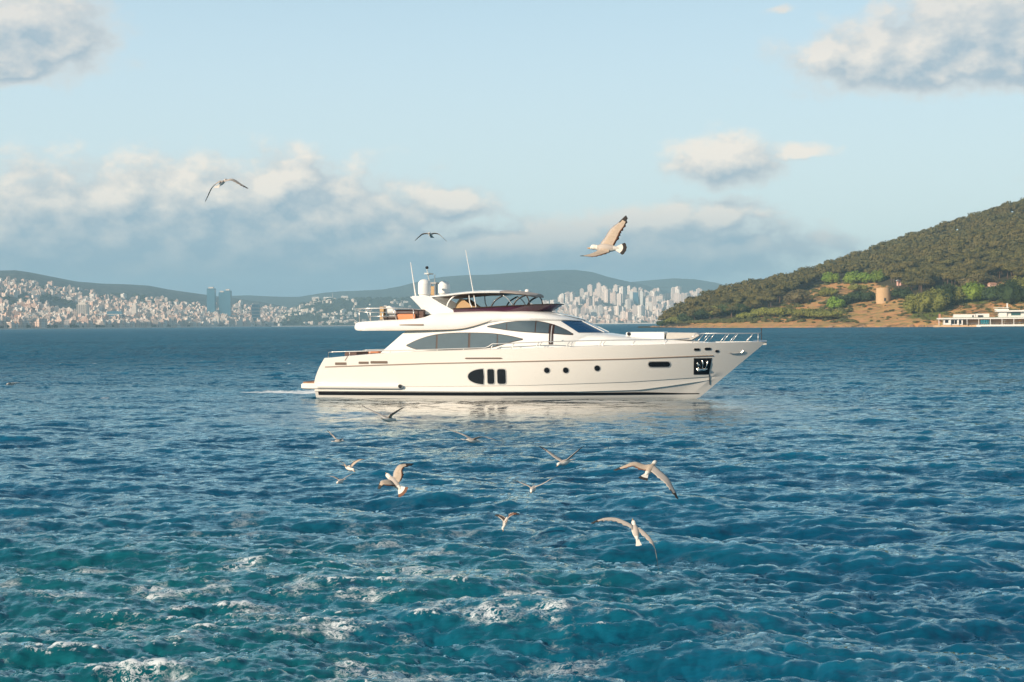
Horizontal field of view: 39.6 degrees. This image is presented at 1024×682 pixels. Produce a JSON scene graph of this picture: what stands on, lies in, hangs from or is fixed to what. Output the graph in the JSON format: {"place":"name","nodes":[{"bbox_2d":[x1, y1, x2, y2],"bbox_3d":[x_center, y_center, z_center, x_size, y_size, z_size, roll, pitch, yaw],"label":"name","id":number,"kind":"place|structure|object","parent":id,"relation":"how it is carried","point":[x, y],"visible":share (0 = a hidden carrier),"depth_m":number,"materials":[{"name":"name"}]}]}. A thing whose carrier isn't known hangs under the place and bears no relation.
{"place":"outdoors","nodes":[
{"label":"outdoors","id":0,"kind":"place"},
{"bbox_2d":[0,326,268,329],"bbox_3d":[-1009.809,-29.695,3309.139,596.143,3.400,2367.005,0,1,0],"label":"shore road","id":1,"kind":"structure","parent":0,"point":[124,327],"depth_m":3129.67,"materials":[{"name":"beige"}]},
{"bbox_2d":[0,270,289,325],"bbox_3d":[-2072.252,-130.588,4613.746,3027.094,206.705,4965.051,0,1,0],"label":"hills","id":2,"kind":"structure","parent":0,"point":[129,289],"depth_m":4685.53,"materials":[{"name":"green plant"}]},
{"bbox_2d":[77,295,88,314],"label":"office tower","id":3,"kind":"structure","parent":2,"relation":"on","point":[83,307],"depth_m":3264.90,"materials":[{"name":"beige"}]},
{"bbox_2d":[107,311,123,317],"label":"office block","id":4,"kind":"structure","parent":2,"relation":"on","point":[113,313],"depth_m":3343.50,"materials":[{"name":"blue glass"}]},
{"bbox_2d":[132,303,137,314],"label":"office block","id":5,"kind":"structure","parent":2,"relation":"on","point":[134,307],"depth_m":3433.52,"materials":[{"name":"beige"}]},
{"bbox_2d":[0,276,289,327],"bbox_3d":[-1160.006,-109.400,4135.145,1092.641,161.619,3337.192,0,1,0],"label":"city houses","id":6,"kind":"structure","parent":2,"relation":"on","point":[37,291],"depth_m":3773.06,"materials":[{"name":"white concrete"}]},
{"bbox_2d":[207,287,215,311],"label":"glass tower","id":7,"kind":"structure","parent":2,"relation":"on","point":[211,299],"depth_m":4196.17,"materials":[{"name":"blue glass"}]},
{"bbox_2d":[219,291,224,313],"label":"glass tower","id":8,"kind":"structure","parent":2,"relation":"on","point":[221,301],"depth_m":4252.50,"materials":[{"name":"blue glass"}]},
{"bbox_2d":[224,289,231,316],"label":"glass tower","id":9,"kind":"structure","parent":2,"relation":"on","point":[227,301],"depth_m":4206.05,"materials":[{"name":"blue glass"}]},
{"bbox_2d":[251,303,260,320],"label":"office block","id":10,"kind":"structure","parent":2,"relation":"on","point":[255,310],"depth_m":4271.46,"materials":[{"name":"blue glass"}]},
{"bbox_2d":[0,283,656,327],"bbox_3d":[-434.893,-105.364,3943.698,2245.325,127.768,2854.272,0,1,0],"label":"city trees","id":11,"kind":"object","parent":2,"relation":"on","point":[361,299],"visible":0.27,"depth_m":4550.17,"materials":[{"name":"green plant"}]},
{"bbox_2d":[205,179,246,201],"bbox_3d":[-6.672,-3.538,33.291,0.970,0.560,0.416,-1,1,-23],"label":"gull","id":12,"kind":"object","parent":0,"point":[222,182],"visible":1,"depth_m":33.25,"materials":[{"name":"beige"}]},
{"bbox_2d":[271,325,354,326],"bbox_3d":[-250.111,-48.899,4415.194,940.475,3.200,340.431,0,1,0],"label":"shore road","id":13,"kind":"structure","parent":0,"point":[330,325],"depth_m":4300.30,"materials":[{"name":"beige"}]},
{"bbox_2d":[325,474,350,483],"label":"gull","id":14,"kind":"object","parent":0,"point":[339,481],"visible":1,"depth_m":33.77,"materials":[{"name":"beige"}]},
{"bbox_2d":[269,298,419,326],"bbox_3d":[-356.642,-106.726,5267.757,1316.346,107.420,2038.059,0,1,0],"label":"hills","id":15,"kind":"structure","parent":0,"point":[351,305],"depth_m":4793.60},
{"bbox_2d":[341,459,365,471],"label":"gull","id":16,"kind":"object","parent":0,"point":[349,467],"visible":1,"depth_m":34.81,"materials":[{"name":"beige"}]},
{"bbox_2d":[362,405,402,421],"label":"gull","id":17,"kind":"object","parent":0,"point":[388,419],"visible":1,"depth_m":32.84,"materials":[{"name":"beige"}]},
{"bbox_2d":[378,463,413,496],"bbox_3d":[-1.993,2.393,24.431,0.577,0.543,0.484,0,1,0],"label":"gull","id":18,"kind":"object","parent":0,"point":[395,479],"visible":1,"depth_m":24.39,"materials":[{"name":"beige"}]},
{"bbox_2d":[232,270,670,307],"bbox_3d":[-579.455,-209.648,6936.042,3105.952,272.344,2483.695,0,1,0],"label":"hills","id":19,"kind":"structure","parent":0,"point":[549,285],"depth_m":6747.72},
{"bbox_2d":[447,429,497,442],"bbox_3d":[-1.041,2.409,35.986,1.414,0.359,0.408,0,1,0],"label":"gull","id":20,"kind":"object","parent":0,"point":[471,440],"visible":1,"depth_m":35.97,"materials":[{"name":"beige"}]},
{"bbox_2d":[495,512,519,530],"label":"gull","id":21,"kind":"object","parent":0,"point":[504,519],"visible":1,"depth_m":27.01,"materials":[{"name":"beige"}]},
{"bbox_2d":[0,324,1023,681],"bbox_3d":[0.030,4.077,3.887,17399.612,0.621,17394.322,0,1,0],"label":"sea","id":22,"kind":"structure","parent":0,"point":[180,504],"depth_m":29.91,"materials":[{"name":"liquid"}]},
{"bbox_2d":[301,250,766,398],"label":"motor yacht","id":23,"kind":"object","parent":22,"relation":"on","point":[444,345],"visible":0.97,"depth_m":77.80,"materials":[{"name":"white"}]},
{"bbox_2d":[0,0,1023,296],"label":"sky","id":24,"kind":"structure","parent":0,"point":[737,141],"materials":[{"name":"blue"}]},
{"bbox_2d":[514,475,557,492],"bbox_3d":[0.542,3.159,31.530,0.859,0.379,0.541,0,1,31],"label":"gull","id":25,"kind":"object","parent":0,"point":[532,488],"visible":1,"depth_m":31.52,"materials":[{"name":"beige"}]},
{"bbox_2d":[539,445,584,466],"bbox_3d":[1.147,2.660,33.043,1.015,0.470,0.378,-1,1,-15],"label":"gull","id":26,"kind":"object","parent":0,"point":[564,462],"visible":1,"depth_m":33.01,"materials":[{"name":"beige"}]},
{"bbox_2d":[582,216,627,256],"bbox_3d":[1.639,-1.865,25.280,0.944,0.773,0.550,-1,1,-6],"label":"gull","id":27,"kind":"object","parent":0,"point":[608,242],"visible":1,"depth_m":25.40,"materials":[{"name":"beige"}]},
{"bbox_2d":[549,295,677,312],"bbox_3d":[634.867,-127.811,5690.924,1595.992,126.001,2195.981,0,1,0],"label":"hills","id":28,"kind":"structure","parent":0,"point":[607,304],"depth_m":5415.32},
{"bbox_2d":[586,298,592,308],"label":"high-rise building","id":29,"kind":"structure","parent":28,"relation":"on","point":[589,301],"depth_m":5123.41,"materials":[{"name":"white concrete"}]},
{"bbox_2d":[587,284,592,295],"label":"high-rise building","id":30,"kind":"structure","parent":28,"relation":"on","point":[590,288],"depth_m":5669.80,"materials":[{"name":"white concrete"}]},
{"bbox_2d":[596,282,600,296],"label":"high-rise building","id":31,"kind":"structure","parent":28,"relation":"on","point":[598,288],"depth_m":5514.14,"materials":[{"name":"white concrete"}]},
{"bbox_2d":[598,304,602,315],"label":"high-rise building","id":32,"kind":"structure","parent":28,"relation":"on","point":[600,309],"depth_m":4971.83,"materials":[{"name":"white concrete"}]},
{"bbox_2d":[604,289,610,302],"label":"high-rise building","id":33,"kind":"structure","parent":28,"relation":"on","point":[607,292],"depth_m":5385.66,"materials":[{"name":"white concrete"}]},
{"bbox_2d":[554,303,665,322],"bbox_3d":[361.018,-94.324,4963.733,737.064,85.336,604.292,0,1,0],"label":"city houses","id":34,"kind":"structure","parent":28,"relation":"on","point":[652,318],"depth_m":4785.65,"materials":[{"name":"white concrete"}]},
{"bbox_2d":[610,292,616,303],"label":"high-rise building","id":35,"kind":"structure","parent":28,"relation":"on","point":[613,296],"depth_m":5353.03,"materials":[{"name":"white concrete"}]},
{"bbox_2d":[613,305,621,315],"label":"high-rise building","id":36,"kind":"structure","parent":28,"relation":"on","point":[617,309],"depth_m":4959.50,"materials":[{"name":"white concrete"}]},
{"bbox_2d":[617,293,621,305],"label":"high-rise building","id":37,"kind":"structure","parent":28,"relation":"on","point":[619,299],"depth_m":5271.26,"materials":[{"name":"white concrete"}]},
{"bbox_2d":[619,286,625,302],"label":"high-rise building","id":38,"kind":"structure","parent":28,"relation":"on","point":[622,290],"depth_m":5371.81,"materials":[{"name":"white concrete"}]},
{"bbox_2d":[625,299,630,310],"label":"high-rise building","id":39,"kind":"structure","parent":28,"relation":"on","point":[628,303],"depth_m":5138.54,"materials":[{"name":"white concrete"}]},
{"bbox_2d":[633,291,638,303],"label":"glass tower","id":40,"kind":"structure","parent":28,"relation":"on","point":[635,296],"depth_m":5318.30,"materials":[{"name":"blue glass"}]},
{"bbox_2d":[637,305,644,315],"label":"high-rise building","id":41,"kind":"structure","parent":28,"relation":"on","point":[640,309],"depth_m":4829.37,"materials":[{"name":"white concrete"}]},
{"bbox_2d":[645,302,651,311],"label":"high-rise building","id":42,"kind":"structure","parent":28,"relation":"on","point":[649,304],"depth_m":5123.84,"materials":[{"name":"white concrete"}]},
{"bbox_2d":[678,293,685,302],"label":"building","id":43,"kind":"structure","parent":28,"relation":"on","point":[682,297],"depth_m":5410.78,"materials":[{"name":"white concrete"}]},
{"bbox_2d":[593,323,655,323],"bbox_3d":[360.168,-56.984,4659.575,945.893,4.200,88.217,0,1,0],"label":"shore road","id":44,"kind":"structure","parent":0,"point":[624,323],"depth_m":4675.05,"materials":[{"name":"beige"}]},
{"bbox_2d":[592,517,658,570],"bbox_3d":[1.705,3.055,21.472,1.017,0.792,0.272,0,1,8],"label":"gull","id":45,"kind":"object","parent":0,"point":[636,530],"visible":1,"depth_m":21.43,"materials":[{"name":"beige"}]},
{"bbox_2d":[614,460,677,498],"bbox_3d":[2.139,2.232,22.774,0.889,0.591,0.561,-1,1,-21],"label":"gull","id":46,"kind":"object","parent":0,"point":[648,469],"visible":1,"depth_m":22.82,"materials":[{"name":"beige"}]},
{"bbox_2d":[633,278,722,292],"bbox_3d":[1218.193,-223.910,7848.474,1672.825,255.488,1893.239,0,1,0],"label":"hills","id":47,"kind":"structure","parent":0,"point":[686,285],"depth_m":7758.06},
{"bbox_2d":[638,211,1023,327],"bbox_3d":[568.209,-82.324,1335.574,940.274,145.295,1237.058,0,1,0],"label":"hillside","id":48,"kind":"structure","parent":0,"point":[861,315],"depth_m":1001.42,"materials":[{"name":"green plant"}]},
{"bbox_2d":[664,317,677,323],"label":"shrub","id":49,"kind":"object","parent":48,"relation":"on","point":[671,320],"visible":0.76,"depth_m":1122.88,"materials":[{"name":"green plant"}]},
{"bbox_2d":[677,313,699,320],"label":"shrub","id":50,"kind":"object","parent":48,"relation":"on","point":[682,317],"visible":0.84,"depth_m":1095.91,"materials":[{"name":"green plant"}]},
{"bbox_2d":[692,309,715,317],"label":"shrub","id":51,"kind":"object","parent":48,"relation":"on","point":[702,313],"visible":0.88,"depth_m":1078.06,"materials":[{"name":"green plant"}]},
{"bbox_2d":[725,306,738,317],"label":"pine tree","id":52,"kind":"object","parent":48,"relation":"on","point":[730,309],"visible":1,"depth_m":1057.09,"materials":[{"name":"green plant"}]},
{"bbox_2d":[718,302,752,314],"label":"broadleaf tree","id":53,"kind":"object","parent":48,"relation":"on","point":[746,309],"visible":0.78,"depth_m":1062.49,"materials":[{"name":"green plant"}]},
{"bbox_2d":[736,312,754,318],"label":"shrub","id":54,"kind":"object","parent":48,"relation":"on","point":[743,315],"visible":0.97,"depth_m":1040.64,"materials":[{"name":"green plant"}]},
{"bbox_2d":[747,292,760,305],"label":"pine tree","id":55,"kind":"object","parent":48,"relation":"on","point":[753,294],"visible":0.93,"depth_m":1090.17,"materials":[{"name":"green plant"}]},
{"bbox_2d":[749,299,760,305],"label":"pine tree","id":56,"kind":"object","parent":48,"relation":"on","point":[755,302],"visible":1,"depth_m":1066.77,"materials":[{"name":"green plant"}]},
{"bbox_2d":[750,307,767,316],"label":"shrub","id":57,"kind":"object","parent":48,"relation":"on","point":[762,311],"visible":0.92,"depth_m":1041.53,"materials":[{"name":"green plant"}]},
{"bbox_2d":[763,296,776,306],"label":"pine tree","id":58,"kind":"object","parent":48,"relation":"on","point":[771,298],"visible":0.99,"depth_m":1076.22,"materials":[{"name":"green plant"}]},
{"bbox_2d":[771,285,784,299],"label":"pine tree","id":59,"kind":"object","parent":48,"relation":"on","point":[781,287],"visible":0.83,"depth_m":1126.06,"materials":[{"name":"green plant"}]},
{"bbox_2d":[772,290,786,302],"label":"pine tree","id":60,"kind":"object","parent":48,"relation":"on","point":[777,292],"visible":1,"depth_m":1098.56,"materials":[{"name":"green plant"}]},
{"bbox_2d":[766,307,794,315],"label":"shrub","id":61,"kind":"object","parent":48,"relation":"on","point":[773,311],"visible":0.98,"depth_m":1024.77,"materials":[{"name":"green plant"}]},
{"bbox_2d":[651,324,935,327],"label":"shore rocks","id":62,"kind":"object","parent":48,"relation":"on","point":[912,325],"visible":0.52,"depth_m":933.62,"materials":[{"name":"stone"}]},
{"bbox_2d":[783,288,811,303],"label":"broadleaf tree","id":63,"kind":"object","parent":48,"relation":"on","point":[797,296],"visible":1,"depth_m":1069.72,"materials":[{"name":"green plant"}]},
{"bbox_2d":[790,308,827,316],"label":"shrub","id":64,"kind":"object","parent":48,"relation":"on","point":[802,312],"visible":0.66,"depth_m":990.87,"materials":[{"name":"green plant"}]},
{"bbox_2d":[805,310,847,317],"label":"shrub","id":65,"kind":"object","parent":48,"relation":"on","point":[829,314],"visible":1,"depth_m":976.62,"materials":[{"name":"green plant"}]},
{"bbox_2d":[819,287,838,296],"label":"shrub","id":66,"kind":"object","parent":48,"relation":"on","point":[827,291],"visible":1,"depth_m":1096.28,"materials":[{"name":"green plant"}]},
{"bbox_2d":[821,272,839,282],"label":"shrub","id":67,"kind":"object","parent":48,"relation":"on","point":[829,277],"visible":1,"depth_m":1163.51,"materials":[{"name":"green plant"}]},
{"bbox_2d":[826,296,845,308],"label":"shrub","id":68,"kind":"object","parent":48,"relation":"on","point":[833,302],"visible":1,"depth_m":1020.99,"materials":[{"name":"green plant"}]},
{"bbox_2d":[658,197,1023,319],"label":"pine wood","id":69,"kind":"object","parent":48,"relation":"on","point":[1001,226],"visible":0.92,"depth_m":1188.15,"materials":[{"name":"green plant"}]},
{"bbox_2d":[834,295,853,302],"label":"shrub","id":70,"kind":"object","parent":48,"relation":"on","point":[847,299],"visible":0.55,"depth_m":1030.79,"materials":[{"name":"green plant"}]},
{"bbox_2d":[842,270,862,283],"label":"shrub","id":71,"kind":"object","parent":48,"relation":"on","point":[849,277],"visible":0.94,"depth_m":1141.39,"materials":[{"name":"green plant"}]},
{"bbox_2d":[848,284,870,290],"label":"shrub","id":72,"kind":"object","parent":48,"relation":"on","point":[855,287],"visible":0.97,"depth_m":1099.26,"materials":[{"name":"green plant"}]},
{"bbox_2d":[845,290,875,300],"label":"shrub","id":73,"kind":"object","parent":48,"relation":"on","point":[865,295],"visible":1,"depth_m":1029.69,"materials":[{"name":"green plant"}]},
{"bbox_2d":[857,272,871,282],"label":"shrub","id":74,"kind":"object","parent":48,"relation":"on","point":[865,277],"visible":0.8,"depth_m":1132.64,"materials":[{"name":"green plant"}]},
{"bbox_2d":[870,269,888,281],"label":"shrub","id":75,"kind":"object","parent":48,"relation":"on","point":[878,276],"visible":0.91,"depth_m":1118.52,"materials":[{"name":"green plant"}]},
{"bbox_2d":[876,288,890,303],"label":"stone tower","id":76,"kind":"structure","parent":48,"relation":"on","point":[882,295],"depth_m":1017.29,"materials":[{"name":"beige stone"}]},
{"bbox_2d":[884,265,902,281],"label":"pine tree","id":77,"kind":"object","parent":48,"relation":"on","point":[894,268],"visible":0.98,"depth_m":1093.29,"materials":[{"name":"green plant"}]},
{"bbox_2d":[890,271,902,286],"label":"pine tree","id":78,"kind":"object","parent":48,"relation":"on","point":[895,275],"visible":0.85,"depth_m":1068.43,"materials":[{"name":"green plant"}]},
{"bbox_2d":[890,287,912,298],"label":"shrub","id":79,"kind":"object","parent":48,"relation":"on","point":[901,293],"visible":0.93,"depth_m":1014.49,"materials":[{"name":"green plant"}]},
{"bbox_2d":[901,271,911,286],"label":"pine tree","id":80,"kind":"object","parent":48,"relation":"on","point":[903,274],"visible":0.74,"depth_m":1052.20,"materials":[{"name":"green plant"}]},
{"bbox_2d":[905,273,918,290],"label":"pine tree","id":81,"kind":"object","parent":48,"relation":"on","point":[911,277],"visible":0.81,"depth_m":1038.45,"materials":[{"name":"green plant"}]},
{"bbox_2d":[908,260,920,266],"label":"pine tree","id":82,"kind":"object","parent":48,"relation":"on","point":[912,263],"visible":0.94,"depth_m":1096.08,"materials":[{"name":"green plant"}]},
{"bbox_2d":[902,293,928,312],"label":"broadleaf tree","id":83,"kind":"object","parent":48,"relation":"on","point":[910,304],"visible":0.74,"depth_m":947.75,"materials":[{"name":"green plant"}]},
{"bbox_2d":[912,277,931,292],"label":"pine tree","id":84,"kind":"object","parent":48,"relation":"on","point":[921,281],"visible":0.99,"depth_m":1017.17,"materials":[{"name":"green plant"}]},
{"bbox_2d":[919,271,933,287],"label":"pine tree","id":85,"kind":"object","parent":48,"relation":"on","point":[927,273],"visible":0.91,"depth_m":1034.48,"materials":[{"name":"green plant"}]},
{"bbox_2d":[915,287,949,312],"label":"broadleaf tree","id":86,"kind":"object","parent":48,"relation":"on","point":[932,301],"visible":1,"depth_m":937.17,"materials":[{"name":"green plant"}]},
{"bbox_2d":[926,255,945,262],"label":"pine tree","id":87,"kind":"object","parent":48,"relation":"on","point":[932,258],"visible":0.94,"depth_m":1096.50,"materials":[{"name":"green plant"}]},
{"bbox_2d":[934,282,955,305],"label":"broadleaf tree","id":88,"kind":"object","parent":48,"relation":"on","point":[949,288],"visible":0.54,"depth_m":950.18,"materials":[{"name":"green plant"}]},
{"bbox_2d":[940,259,956,265],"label":"pine tree","id":89,"kind":"object","parent":48,"relation":"on","point":[950,262],"visible":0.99,"depth_m":1078.34,"materials":[{"name":"green plant"}]},
{"bbox_2d":[951,284,965,304],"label":"broadleaf tree","id":90,"kind":"object","parent":48,"relation":"on","point":[959,295],"visible":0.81,"depth_m":951.29,"materials":[{"name":"green plant"}]},
{"bbox_2d":[953,272,967,287],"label":"pine tree","id":91,"kind":"object","parent":48,"relation":"on","point":[960,275],"visible":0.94,"depth_m":1014.12,"materials":[{"name":"green plant"}]},
{"bbox_2d":[956,254,971,260],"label":"pine tree","id":92,"kind":"object","parent":48,"relation":"on","point":[961,257],"visible":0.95,"depth_m":1078.17,"materials":[{"name":"green plant"}]},
{"bbox_2d":[960,263,976,269],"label":"pine tree","id":93,"kind":"object","parent":48,"relation":"on","point":[972,266],"visible":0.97,"depth_m":1034.28,"materials":[{"name":"green plant"}]},
{"bbox_2d":[957,281,983,301],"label":"broadleaf tree","id":94,"kind":"object","parent":48,"relation":"on","point":[970,290],"visible":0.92,"depth_m":949.25,"materials":[{"name":"green plant"}]},
{"bbox_2d":[970,246,984,251],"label":"pine tree","id":95,"kind":"object","parent":48,"relation":"on","point":[978,248],"visible":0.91,"depth_m":1094.10,"materials":[{"name":"green plant"}]},
{"bbox_2d":[958,274,997,285],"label":"shrub","id":96,"kind":"object","parent":48,"relation":"on","point":[993,280],"visible":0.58,"depth_m":998.64,"materials":[{"name":"green plant"}]},
{"bbox_2d":[933,303,1023,326],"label":"waterside restaurant","id":97,"kind":"structure","parent":48,"relation":"on","point":[1006,314],"depth_m":862.67,"materials":[{"name":"white"}]},
{"bbox_2d":[970,274,991,282],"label":"pine tree","id":98,"kind":"object","parent":48,"relation":"on","point":[982,277],"visible":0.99,"depth_m":992.92,"materials":[{"name":"green plant"}]},
{"bbox_2d":[975,261,986,268],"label":"pine tree","id":99,"kind":"object","parent":48,"relation":"on","point":[979,264],"visible":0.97,"depth_m":1033.80,"materials":[{"name":"green plant"}]},
{"bbox_2d":[976,284,995,299],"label":"shrub","id":100,"kind":"object","parent":48,"relation":"on","point":[979,297],"visible":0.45,"depth_m":949.95,"materials":[{"name":"green plant"}]},
{"bbox_2d":[983,263,996,272],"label":"pine tree","id":101,"kind":"object","parent":48,"relation":"on","point":[989,268],"visible":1,"depth_m":1019.10,"materials":[{"name":"green plant"}]},
{"bbox_2d":[981,284,999,299],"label":"broadleaf tree","id":102,"kind":"object","parent":48,"relation":"on","point":[989,293],"visible":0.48,"depth_m":941.32,"materials":[{"name":"green plant"}]},
{"bbox_2d":[984,248,1003,254],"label":"pine tree","id":103,"kind":"object","parent":48,"relation":"on","point":[993,250],"visible":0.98,"depth_m":1073.33,"materials":[{"name":"green plant"}]},
{"bbox_2d":[990,261,1004,277],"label":"pine tree","id":104,"kind":"object","parent":48,"relation":"on","point":[997,264],"visible":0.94,"depth_m":1019.35,"materials":[{"name":"green plant"}]},
{"bbox_2d":[995,279,1023,303],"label":"broadleaf tree","id":105,"kind":"object","parent":48,"relation":"on","point":[1009,292],"visible":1,"depth_m":920.59,"materials":[{"name":"green plant"}]},
{"bbox_2d":[1003,262,1020,276],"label":"pine tree","id":106,"kind":"object","parent":48,"relation":"on","point":[1012,264],"visible":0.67,"depth_m":1010.64,"materials":[{"name":"green plant"}]},
{"bbox_2d":[1006,266,1020,271],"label":"pine tree","id":107,"kind":"object","parent":48,"relation":"on","point":[1012,268],"visible":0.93,"depth_m":997.16,"materials":[{"name":"green plant"}]},
{"bbox_2d":[1011,275,1023,287],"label":"broadleaf tree","id":108,"kind":"object","parent":48,"relation":"on","point":[1021,280],"visible":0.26,"depth_m":940.28,"materials":[{"name":"green plant"}]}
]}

